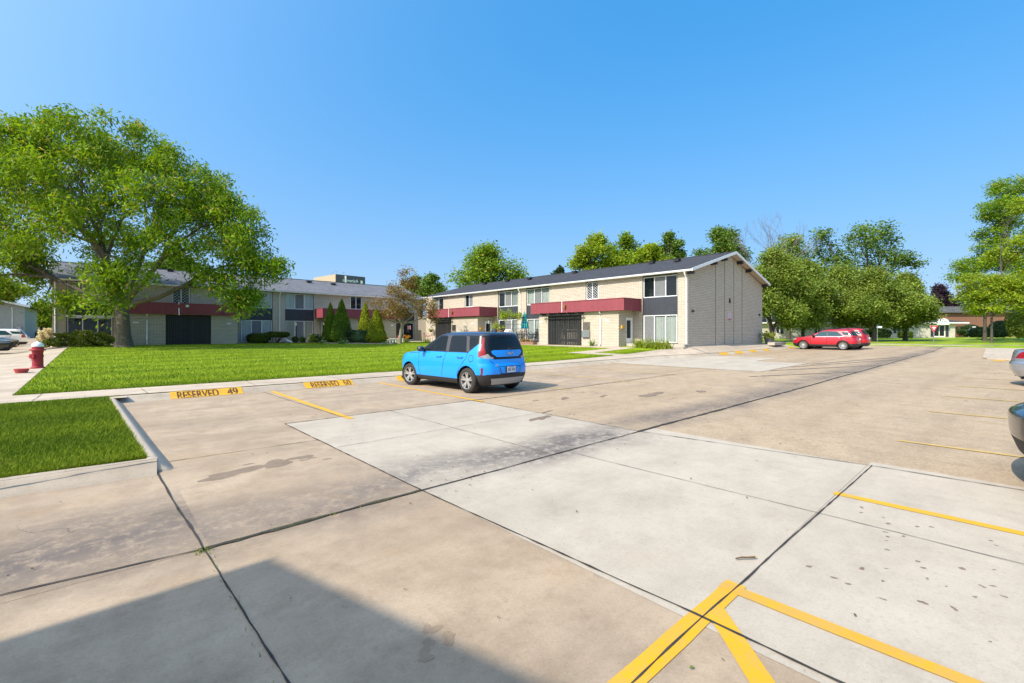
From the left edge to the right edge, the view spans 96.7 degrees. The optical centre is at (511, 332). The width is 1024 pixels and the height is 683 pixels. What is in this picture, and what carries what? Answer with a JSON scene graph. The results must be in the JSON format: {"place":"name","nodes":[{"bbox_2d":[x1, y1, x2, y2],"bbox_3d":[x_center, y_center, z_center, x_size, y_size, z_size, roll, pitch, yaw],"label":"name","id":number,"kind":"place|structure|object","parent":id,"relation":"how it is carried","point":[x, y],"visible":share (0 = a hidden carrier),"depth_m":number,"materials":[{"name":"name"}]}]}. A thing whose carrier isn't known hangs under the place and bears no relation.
{"place":"outdoors","nodes":[
{"label":"outdoors","id":0,"kind":"place"},
{"bbox_2d":[13,337,35,347],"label":"side drive","id":1,"kind":"structure","parent":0,"point":[32,340],"depth_m":53.70,"materials":[{"name":"concrete"}]},
{"bbox_2d":[0,339,13,350],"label":"sedan car","id":2,"kind":"object","parent":1,"relation":"on","point":[6,345],"visible":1,"depth_m":26.91,"materials":[{"name":"black paint"}]},
{"bbox_2d":[0,328,28,346],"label":"suv car","id":3,"kind":"object","parent":1,"relation":"on","point":[20,335],"visible":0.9,"depth_m":39.50,"materials":[{"name":"white paint"}]},
{"bbox_2d":[0,344,69,402],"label":"sidewalk","id":4,"kind":"structure","parent":0,"point":[12,380],"depth_m":17.47,"materials":[{"name":"concrete"}]},
{"bbox_2d":[36,328,51,341],"bbox_3d":[-36.296,0.380,35.642,1.497,1.540,1.405,0,0,22],"label":"hydrangea","id":5,"kind":"object","parent":4,"relation":"on","point":[44,334],"visible":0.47,"depth_m":35.18,"materials":[{"name":"beige plant"}]},
{"bbox_2d":[41,336,70,347],"bbox_3d":[-32.577,0.701,32.617,1.960,0.881,1.481,0,0,0],"label":"flowering shrub","id":6,"kind":"object","parent":4,"relation":"on","point":[56,341],"visible":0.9,"depth_m":32.19,"materials":[{"name":"green plant"}]},
{"bbox_2d":[0,395,147,477],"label":"grass","id":7,"kind":"structure","parent":0,"point":[105,433],"depth_m":6.33,"materials":[{"name":"green plant"}]},
{"bbox_2d":[0,395,421,603],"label":"pavement slab","id":8,"kind":"structure","parent":0,"point":[49,536],"depth_m":4.35,"materials":[{"name":"concrete"}]},
{"bbox_2d":[0,457,156,498],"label":"kerb","id":9,"kind":"structure","parent":8,"relation":"on","point":[63,479],"depth_m":4.79,"materials":[{"name":"concrete"}]},
{"bbox_2d":[0,549,197,594],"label":"pavement joint","id":10,"kind":"object","parent":8,"relation":"on","point":[93,573],"visible":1,"depth_m":3.00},
{"bbox_2d":[110,397,172,471],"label":"kerb","id":11,"kind":"structure","parent":8,"relation":"on","point":[151,449],"depth_m":6.42,"materials":[{"name":"grey concrete"}]},
{"bbox_2d":[157,471,205,551],"bbox_3d":[-3.188,1.589,4.293,0.033,0.001,2.761,0,0,-44],"label":"pavement joint","id":12,"kind":"object","parent":8,"relation":"on","point":[180,512],"visible":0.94,"depth_m":3.99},
{"bbox_2d":[197,465,262,481],"bbox_3d":[-3.158,1.595,5.157,0.266,0.001,0.726,0,0,38],"label":"oil stain","id":13,"kind":"object","parent":8,"relation":"on","point":[219,476],"visible":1,"depth_m":5.15,"materials":[{"name":"grey concrete"}]},
{"bbox_2d":[259,459,292,467],"bbox_3d":[-2.864,1.595,5.530,0.322,0.001,0.385,0,0,8],"label":"oil stain","id":14,"kind":"object","parent":8,"relation":"on","point":[275,463],"visible":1,"depth_m":5.54,"materials":[{"name":"grey concrete"}]},
{"bbox_2d":[198,489,419,551],"bbox_3d":[-1.604,1.589,3.967,1.880,0.001,0.071,0,0,-43],"label":"pavement joint","id":15,"kind":"object","parent":8,"relation":"on","point":[201,549],"visible":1,"depth_m":3.83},
{"bbox_2d":[3,347,705,402],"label":"sidewalk","id":16,"kind":"structure","parent":0,"point":[156,389],"depth_m":12.88,"materials":[{"name":"concrete"}]},
{"bbox_2d":[0,491,818,682],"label":"pavement slab","id":17,"kind":"structure","parent":0,"point":[466,578],"depth_m":2.56,"materials":[{"name":"concrete"}]},
{"bbox_2d":[206,552,290,682],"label":"pavement joint","id":18,"kind":"object","parent":17,"relation":"on","point":[261,640],"visible":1,"depth_m":2.46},
{"bbox_2d":[207,489,421,547],"bbox_3d":[-1.581,1.587,3.978,1.830,0.001,0.041,0,0,-42],"label":"pavement joint","id":19,"kind":"object","parent":17,"relation":"on","point":[304,521],"visible":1,"depth_m":3.78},
{"bbox_2d":[417,647,433,662],"bbox_3d":[-0.421,1.594,2.253,0.081,0.001,0.112,0,0,-2],"label":"oil stain","id":20,"kind":"object","parent":17,"relation":"on","point":[425,656],"visible":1,"depth_m":2.25,"materials":[{"name":"grey concrete"}]},
{"bbox_2d":[607,580,745,682],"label":"hatch line","id":21,"kind":"object","parent":17,"relation":"on","point":[636,667],"visible":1,"depth_m":2.33,"materials":[{"name":"yellow paint"}]},
{"bbox_2d":[702,604,774,682],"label":"hatch line","id":22,"kind":"object","parent":17,"relation":"on","point":[753,668],"visible":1,"depth_m":2.29,"materials":[{"name":"yellow paint"}]},
{"bbox_2d":[227,367,669,423],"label":"pavement slab","id":23,"kind":"structure","parent":0,"point":[378,397],"depth_m":11.71,"materials":[{"name":"concrete"}]},
{"bbox_2d":[270,391,352,418],"bbox_3d":[-4.734,1.592,10.370,0.117,0.001,5.300,0,0,-42],"label":"parking line","id":24,"kind":"object","parent":23,"relation":"on","point":[327,410],"visible":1,"depth_m":9.78,"materials":[{"name":"yellow paint"}]},
{"bbox_2d":[402,329,526,392],"bbox_3d":[-1.594,0.754,13.560,4.423,1.693,2.170,0,0,44],"label":"hatchback car","id":25,"kind":"object","parent":23,"relation":"on","point":[470,361],"visible":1,"depth_m":12.21,"materials":[{"name":"blue paint"}]},
{"bbox_2d":[287,400,640,489],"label":"pavement slab","id":26,"kind":"structure","parent":0,"point":[409,455],"depth_m":6.92,"materials":[{"name":"concrete"}]},
{"bbox_2d":[0,0,1023,316],"label":"sky","id":27,"kind":"structure","parent":0,"point":[374,138],"materials":[{"name":"blue"}]},
{"bbox_2d":[1,345,1023,682],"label":"parking lot","id":28,"kind":"structure","parent":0,"point":[883,413],"depth_m":9.97,"materials":[{"name":"concrete"}]},
{"bbox_2d":[119,346,795,402],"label":"kerb","id":29,"kind":"structure","parent":28,"relation":"on","point":[149,397],"depth_m":14.58,"materials":[{"name":"concrete"}]},
{"bbox_2d":[170,387,243,398],"bbox_3d":[-7.683,1.523,11.510,1.545,0.134,0.360,0,0,-42],"label":"kerb marking","id":30,"kind":"object","parent":29,"relation":"on","point":[203,393],"visible":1,"depth_m":11.48,"materials":[{"name":"yellow paint"}]},
{"bbox_2d":[303,379,354,387],"bbox_3d":[-5.437,1.523,13.560,1.423,0.134,0.360,0,0,-42],"label":"kerb marking","id":31,"kind":"object","parent":29,"relation":"on","point":[327,383],"visible":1,"depth_m":13.55,"materials":[{"name":"yellow paint"}]},
{"bbox_2d":[286,424,844,682],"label":"pavement joint","id":32,"kind":"object","parent":28,"relation":"on","point":[746,637],"visible":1,"depth_m":2.71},
{"bbox_2d":[638,347,941,431],"bbox_3d":[20.322,1.435,24.029,49.580,0.307,0.118,0,0,-42],"label":"pavement joint","id":33,"kind":"object","parent":28,"relation":"on","point":[759,398],"visible":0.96,"depth_m":10.31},
{"bbox_2d":[793,329,860,349],"bbox_3d":[25.772,0.545,37.407,2.170,1.698,4.643,0,0,-42],"label":"suv car","id":34,"kind":"object","parent":28,"relation":"on","point":[844,339],"visible":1,"depth_m":36.43,"materials":[{"name":"red paint"}]},
{"bbox_2d":[813,328,870,348],"bbox_3d":[27.821,0.488,39.093,2.170,1.780,4.714,0,0,-42],"label":"suv car","id":35,"kind":"object","parent":28,"relation":"on","point":[863,334],"visible":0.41,"depth_m":37.24,"materials":[{"name":"red paint"}]},
{"bbox_2d":[898,440,1023,456],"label":"parking line","id":36,"kind":"object","parent":28,"relation":"on","point":[963,448],"visible":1,"depth_m":6.22,"materials":[{"name":"yellow paint"}]},
{"bbox_2d":[983,348,1015,359],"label":"kerb island","id":37,"kind":"structure","parent":28,"relation":"on","point":[999,353],"depth_m":30.96,"materials":[{"name":"concrete"}]},
{"bbox_2d":[1007,401,1023,453],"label":"suv car","id":38,"kind":"object","parent":28,"relation":"on","point":[1015,413],"visible":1,"depth_m":4.62,"materials":[{"name":"black paint"}]},
{"bbox_2d":[1009,349,1023,378],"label":"sedan car","id":39,"kind":"object","parent":28,"relation":"on","point":[1016,364],"visible":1,"depth_m":13.55,"materials":[{"name":"silver metal"}]},
{"bbox_2d":[2,337,1023,403],"bbox_3d":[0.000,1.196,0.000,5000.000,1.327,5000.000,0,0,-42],"label":"ground","id":40,"kind":"structure","parent":0,"point":[1006,342],"depth_m":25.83,"materials":[{"name":"green plant"}]},
{"bbox_2d":[0,300,38,337],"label":"grey house","id":41,"kind":"structure","parent":40,"relation":"on","point":[11,316],"depth_m":70.77,"materials":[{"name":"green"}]},
{"bbox_2d":[0,269,44,304],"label":"tree","id":42,"kind":"object","parent":40,"relation":"on","point":[13,296],"visible":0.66,"depth_m":70.17,"materials":[{"name":"green plant"}]},
{"bbox_2d":[28,341,45,368],"bbox_3d":[-17.289,0.837,16.580,0.461,1.042,0.445,0,0,44],"label":"fire hydrant","id":43,"kind":"object","parent":40,"relation":"on","point":[36,356],"visible":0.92,"depth_m":16.48,"materials":[{"name":"red metal"}]},
{"bbox_2d":[29,301,51,329],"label":"tree","id":44,"kind":"object","parent":40,"relation":"on","point":[43,323],"visible":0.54,"depth_m":91.50,"materials":[{"name":"green plant"}]},
{"bbox_2d":[52,329,114,346],"bbox_3d":[-31.256,0.428,33.188,4.783,1.394,1.859,0,0,0],"label":"flowering shrub","id":45,"kind":"object","parent":40,"relation":"on","point":[76,337],"visible":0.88,"depth_m":32.73,"materials":[{"name":"green plant"}]},
{"bbox_2d":[0,100,295,346],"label":"honey locust","id":46,"kind":"object","parent":40,"relation":"on","point":[39,159],"visible":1,"depth_m":29.14,"materials":[{"name":"green plant"}]},
{"bbox_2d":[141,251,206,270],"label":"tree","id":47,"kind":"object","parent":40,"relation":"on","point":[165,266],"visible":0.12,"depth_m":76.19,"materials":[{"name":"green plant"}]},
{"bbox_2d":[48,261,425,346],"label":"row house","id":48,"kind":"structure","parent":40,"relation":"on","point":[179,317],"depth_m":40.71,"materials":[{"name":"beige brick"}]},
{"bbox_2d":[67,281,109,302],"bbox_3d":[-33.255,-3.140,35.887,2.620,1.560,0.121,0,0,-42],"label":"window","id":49,"kind":"structure","parent":48,"relation":"in","point":[72,283],"depth_m":35.54,"materials":[{"name":"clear glass"}]},
{"bbox_2d":[67,317,111,343],"bbox_3d":[-33.255,-0.140,35.887,2.620,2.080,0.121,0,0,-42],"label":"sliding door","id":50,"kind":"structure","parent":48,"relation":"in","point":[86,324],"depth_m":35.84,"materials":[{"name":"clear glass"}]},
{"bbox_2d":[172,286,189,302],"bbox_3d":[-28.950,-3.220,39.804,1.240,1.520,0.121,0,0,-42],"label":"lattice window","id":51,"kind":"structure","parent":48,"relation":"in","point":[178,296],"depth_m":39.81,"materials":[{"name":"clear glass"}]},
{"bbox_2d":[241,320,271,341],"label":"sliding door","id":52,"kind":"structure","parent":48,"relation":"in","point":[247,326],"depth_m":43.66,"materials":[{"name":"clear glass"}]},
{"bbox_2d":[286,293,312,309],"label":"window","id":53,"kind":"structure","parent":48,"relation":"in","point":[293,301],"depth_m":46.43,"materials":[{"name":"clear glass"}]},
{"bbox_2d":[286,321,312,340],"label":"sliding door","id":54,"kind":"structure","parent":48,"relation":"in","point":[304,328],"depth_m":46.43,"materials":[{"name":"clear glass"}]},
{"bbox_2d":[350,296,361,308],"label":"window","id":55,"kind":"structure","parent":48,"relation":"in","point":[355,302],"depth_m":50.38,"materials":[{"name":"clear glass"}]},
{"bbox_2d":[396,323,413,339],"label":"sliding door","id":56,"kind":"structure","parent":48,"relation":"in","point":[411,331],"depth_m":54.65,"materials":[{"name":"black glass"}]},
{"bbox_2d":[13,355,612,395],"bbox_3d":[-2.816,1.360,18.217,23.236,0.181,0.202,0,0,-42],"label":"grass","id":57,"kind":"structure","parent":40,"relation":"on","point":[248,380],"depth_m":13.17,"materials":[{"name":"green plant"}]},
{"bbox_2d":[314,270,364,283],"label":"office block","id":58,"kind":"structure","parent":40,"relation":"on","point":[336,277],"depth_m":235.53,"materials":[{"name":"beige brick"}]},
{"bbox_2d":[364,265,443,343],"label":"crabapple tree","id":59,"kind":"object","parent":40,"relation":"on","point":[401,311],"visible":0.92,"depth_m":42.23,"materials":[{"name":"brown plant"}]},
{"bbox_2d":[415,271,447,296],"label":"tree","id":60,"kind":"object","parent":40,"relation":"on","point":[431,284],"visible":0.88,"depth_m":82.95,"materials":[{"name":"green plant"}]},
{"bbox_2d":[444,239,532,287],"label":"maple tree","id":61,"kind":"object","parent":40,"relation":"on","point":[487,263],"visible":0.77,"depth_m":72.14,"materials":[{"name":"green plant"}]},
{"bbox_2d":[418,251,769,348],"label":"row house","id":62,"kind":"structure","parent":40,"relation":"on","point":[704,300],"depth_m":36.22,"materials":[{"name":"beige brick"}]},
{"bbox_2d":[499,290,517,306],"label":"window","id":63,"kind":"structure","parent":62,"relation":"in","point":[507,298],"depth_m":45.02,"materials":[{"name":"white glass"}]},
{"bbox_2d":[499,319,517,333],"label":"sliding door","id":64,"kind":"structure","parent":62,"relation":"in","point":[501,322],"depth_m":44.91,"materials":[{"name":"white glass"}]},
{"bbox_2d":[527,319,538,339],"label":"sliding door","id":65,"kind":"structure","parent":62,"relation":"in","point":[533,324],"depth_m":42.52,"materials":[{"name":"white glass"}]},
{"bbox_2d":[527,287,548,304],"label":"window","id":66,"kind":"structure","parent":62,"relation":"in","point":[537,295],"depth_m":41.96,"materials":[{"name":"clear glass"}]},
{"bbox_2d":[587,282,597,299],"bbox_3d":[6.622,-3.420,37.368,0.066,1.400,1.220,0,0,-42],"label":"lattice window","id":67,"kind":"structure","parent":62,"relation":"in","point":[592,287],"depth_m":37.34,"materials":[{"name":"clear glass"}]},
{"bbox_2d":[626,317,632,343],"bbox_3d":[8.714,-0.070,34.044,0.920,2.100,0.110,0,0,-42],"label":"front door","id":68,"kind":"structure","parent":62,"relation":"in","point":[629,321],"depth_m":34.14,"materials":[{"name":"white glass"}]},
{"bbox_2d":[644,274,676,297],"bbox_3d":[10.716,-3.320,32.900,0.066,1.520,2.680,0,0,-42],"label":"window","id":69,"kind":"structure","parent":62,"relation":"in","point":[657,286],"depth_m":32.89,"materials":[{"name":"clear glass"}]},
{"bbox_2d":[644,314,676,342],"bbox_3d":[10.736,-0.265,32.918,0.121,2.010,2.680,0,0,-42],"label":"sliding door","id":70,"kind":"structure","parent":62,"relation":"in","point":[656,327],"depth_m":32.90,"materials":[{"name":"white glass"}]},
{"bbox_2d":[564,228,627,270],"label":"tree","id":71,"kind":"object","parent":40,"relation":"on","point":[584,257],"visible":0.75,"depth_m":64.99,"materials":[{"name":"green plant"}]},
{"bbox_2d":[604,230,644,265],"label":"tree","id":72,"kind":"object","parent":40,"relation":"on","point":[626,241],"visible":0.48,"depth_m":71.44,"materials":[{"name":"green plant"}]},
{"bbox_2d":[626,240,669,264],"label":"tree","id":73,"kind":"object","parent":40,"relation":"on","point":[647,252],"visible":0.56,"depth_m":63.40,"materials":[{"name":"green plant"}]},
{"bbox_2d":[657,229,687,258],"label":"tree","id":74,"kind":"object","parent":40,"relation":"on","point":[671,245],"visible":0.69,"depth_m":77.43,"materials":[{"name":"green plant"}]},
{"bbox_2d":[689,224,753,263],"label":"tree","id":75,"kind":"object","parent":40,"relation":"on","point":[720,237],"visible":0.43,"depth_m":74.24,"materials":[{"name":"green plant"}]},
{"bbox_2d":[728,214,827,332],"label":"dead tree","id":76,"kind":"object","parent":40,"relation":"on","point":[769,230],"visible":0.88,"depth_m":65.33,"materials":[{"name":"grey plant"}]},
{"bbox_2d":[753,243,827,341],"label":"ornamental tree","id":77,"kind":"object","parent":40,"relation":"on","point":[790,311],"visible":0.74,"depth_m":54.25,"materials":[{"name":"green plant"}]},
{"bbox_2d":[755,233,830,339],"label":"tree","id":78,"kind":"object","parent":40,"relation":"on","point":[799,242],"visible":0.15,"depth_m":71.43,"materials":[{"name":"green plant"}]},
{"bbox_2d":[771,256,845,336],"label":"ornamental tree","id":79,"kind":"object","parent":40,"relation":"on","point":[820,307],"visible":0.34,"depth_m":57.61,"materials":[{"name":"green plant"}]},
{"bbox_2d":[822,261,904,330],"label":"ornamental tree","id":80,"kind":"object","parent":40,"relation":"on","point":[846,272],"visible":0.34,"depth_m":60.64,"materials":[{"name":"green plant"}]},
{"bbox_2d":[762,316,969,338],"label":"bungalow","id":81,"kind":"object","parent":40,"relation":"on","point":[944,329],"visible":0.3,"depth_m":80.00,"materials":[{"name":"paint"}]},
{"bbox_2d":[805,217,931,328],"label":"oak tree","id":82,"kind":"object","parent":40,"relation":"on","point":[895,259],"visible":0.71,"depth_m":69.40,"materials":[{"name":"green plant"}]},
{"bbox_2d":[830,265,941,341],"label":"ornamental tree","id":83,"kind":"object","parent":40,"relation":"on","point":[892,306],"visible":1,"depth_m":56.53,"materials":[{"name":"green plant"}]},
{"bbox_2d":[886,269,949,340],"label":"ornamental tree","id":84,"kind":"object","parent":40,"relation":"on","point":[910,278],"visible":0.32,"depth_m":60.12,"materials":[{"name":"green plant"}]},
{"bbox_2d":[929,282,962,306],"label":"purple tree","id":85,"kind":"object","parent":40,"relation":"on","point":[940,291],"visible":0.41,"depth_m":95.16,"materials":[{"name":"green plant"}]},
{"bbox_2d":[937,306,1016,336],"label":"brick house","id":86,"kind":"structure","parent":40,"relation":"on","point":[956,314],"depth_m":88.00,"materials":[{"name":"brown brick"}]},
{"bbox_2d":[938,174,1023,340],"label":"honey locust","id":87,"kind":"object","parent":40,"relation":"on","point":[1002,197],"visible":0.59,"depth_m":58.09,"materials":[{"name":"green plant"}]},
{"bbox_2d":[967,326,1001,339],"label":"boxwood shrub","id":88,"kind":"object","parent":40,"relation":"on","point":[975,332],"visible":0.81,"depth_m":63.32,"materials":[{"name":"green plant"}]},
{"bbox_2d":[948,193,1023,342],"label":"locust tree","id":89,"kind":"object","parent":40,"relation":"on","point":[1010,295],"visible":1,"depth_m":49.80,"materials":[{"name":"green plant"}]},
{"bbox_2d":[988,320,1008,337],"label":"boxwood shrub","id":90,"kind":"object","parent":40,"relation":"on","point":[998,325],"visible":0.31,"depth_m":67.29,"materials":[{"name":"green plant"}]},
{"bbox_2d":[1003,308,1023,338],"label":"evergreen shrub","id":91,"kind":"object","parent":40,"relation":"on","point":[1014,324],"visible":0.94,"depth_m":61.76,"materials":[{"name":"green plant"}]},
{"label":"mulch bed","id":92,"kind":"structure","parent":40,"relation":"on","visible":0},
{"bbox_2d":[321,302,334,342],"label":"arborvitae","id":93,"kind":"object","parent":92,"relation":"on","point":[328,323],"visible":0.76,"depth_m":43.17,"materials":[{"name":"green plant"}]},
{"bbox_2d":[330,299,352,342],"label":"arborvitae","id":94,"kind":"object","parent":92,"relation":"on","point":[341,325],"visible":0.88,"depth_m":41.72,"materials":[{"name":"green plant"}]},
{"bbox_2d":[345,330,369,342],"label":"hedge shrub","id":95,"kind":"object","parent":92,"relation":"on","point":[355,336],"visible":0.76,"depth_m":41.45,"materials":[{"name":"green plant"}]},
{"bbox_2d":[357,301,370,342],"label":"arborvitae","id":96,"kind":"object","parent":92,"relation":"on","point":[363,324],"visible":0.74,"depth_m":44.65,"materials":[{"name":"green plant"}]},
{"bbox_2d":[364,308,387,342],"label":"arborvitae","id":97,"kind":"object","parent":92,"relation":"on","point":[376,332],"visible":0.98,"depth_m":41.34,"materials":[{"name":"green plant"}]},
{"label":"mulch bed","id":98,"kind":"structure","parent":40,"relation":"on","visible":0},
{"bbox_2d":[246,333,270,342],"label":"yew shrub","id":99,"kind":"object","parent":98,"relation":"on","point":[257,337],"visible":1,"depth_m":42.07,"materials":[{"name":"green plant"}]},
{"bbox_2d":[265,331,289,342],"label":"yew shrub","id":100,"kind":"object","parent":98,"relation":"on","point":[279,334],"visible":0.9,"depth_m":43.09,"materials":[{"name":"green plant"}]},
{"bbox_2d":[521,344,616,347],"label":"sidewalk","id":101,"kind":"structure","parent":0,"point":[576,346],"depth_m":34.73,"materials":[{"name":"concrete"}]},
{"bbox_2d":[491,309,522,332],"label":"vine trellis","id":102,"kind":"object","parent":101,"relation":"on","point":[504,316],"visible":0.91,"depth_m":41.85,"materials":[{"name":"green plant"}]},
{"bbox_2d":[424,428,866,615],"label":"pavement slab","id":103,"kind":"structure","parent":0,"point":[686,541],"depth_m":4.25,"materials":[{"name":"concrete"}]},
{"bbox_2d":[617,358,806,371],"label":"pavement slab","id":104,"kind":"structure","parent":0,"point":[743,365],"depth_m":22.10,"materials":[{"name":"concrete"}]},
{"bbox_2d":[681,356,774,360],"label":"pavement slab","id":105,"kind":"structure","parent":0,"point":[734,358],"depth_m":26.19,"materials":[{"name":"concrete"}]},
{"bbox_2d":[690,343,790,352],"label":"sidewalk","id":106,"kind":"structure","parent":0,"point":[721,348],"depth_m":33.79,"materials":[{"name":"concrete"}]},
{"bbox_2d":[705,462,1023,682],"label":"pavement slab","id":107,"kind":"structure","parent":0,"point":[938,629],"depth_m":2.88,"materials":[{"name":"concrete"}]},
{"bbox_2d":[631,466,870,682],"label":"pavement joint","id":108,"kind":"object","parent":107,"relation":"on","point":[683,633],"visible":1,"depth_m":2.75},
{"bbox_2d":[718,581,984,682],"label":"parking line","id":109,"kind":"object","parent":107,"relation":"on","point":[910,658],"visible":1,"depth_m":2.38,"materials":[{"name":"yellow paint"}]},
{"bbox_2d":[833,492,1023,534],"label":"parking line","id":110,"kind":"object","parent":107,"relation":"on","point":[937,515],"visible":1,"depth_m":3.98,"materials":[{"name":"yellow paint"}]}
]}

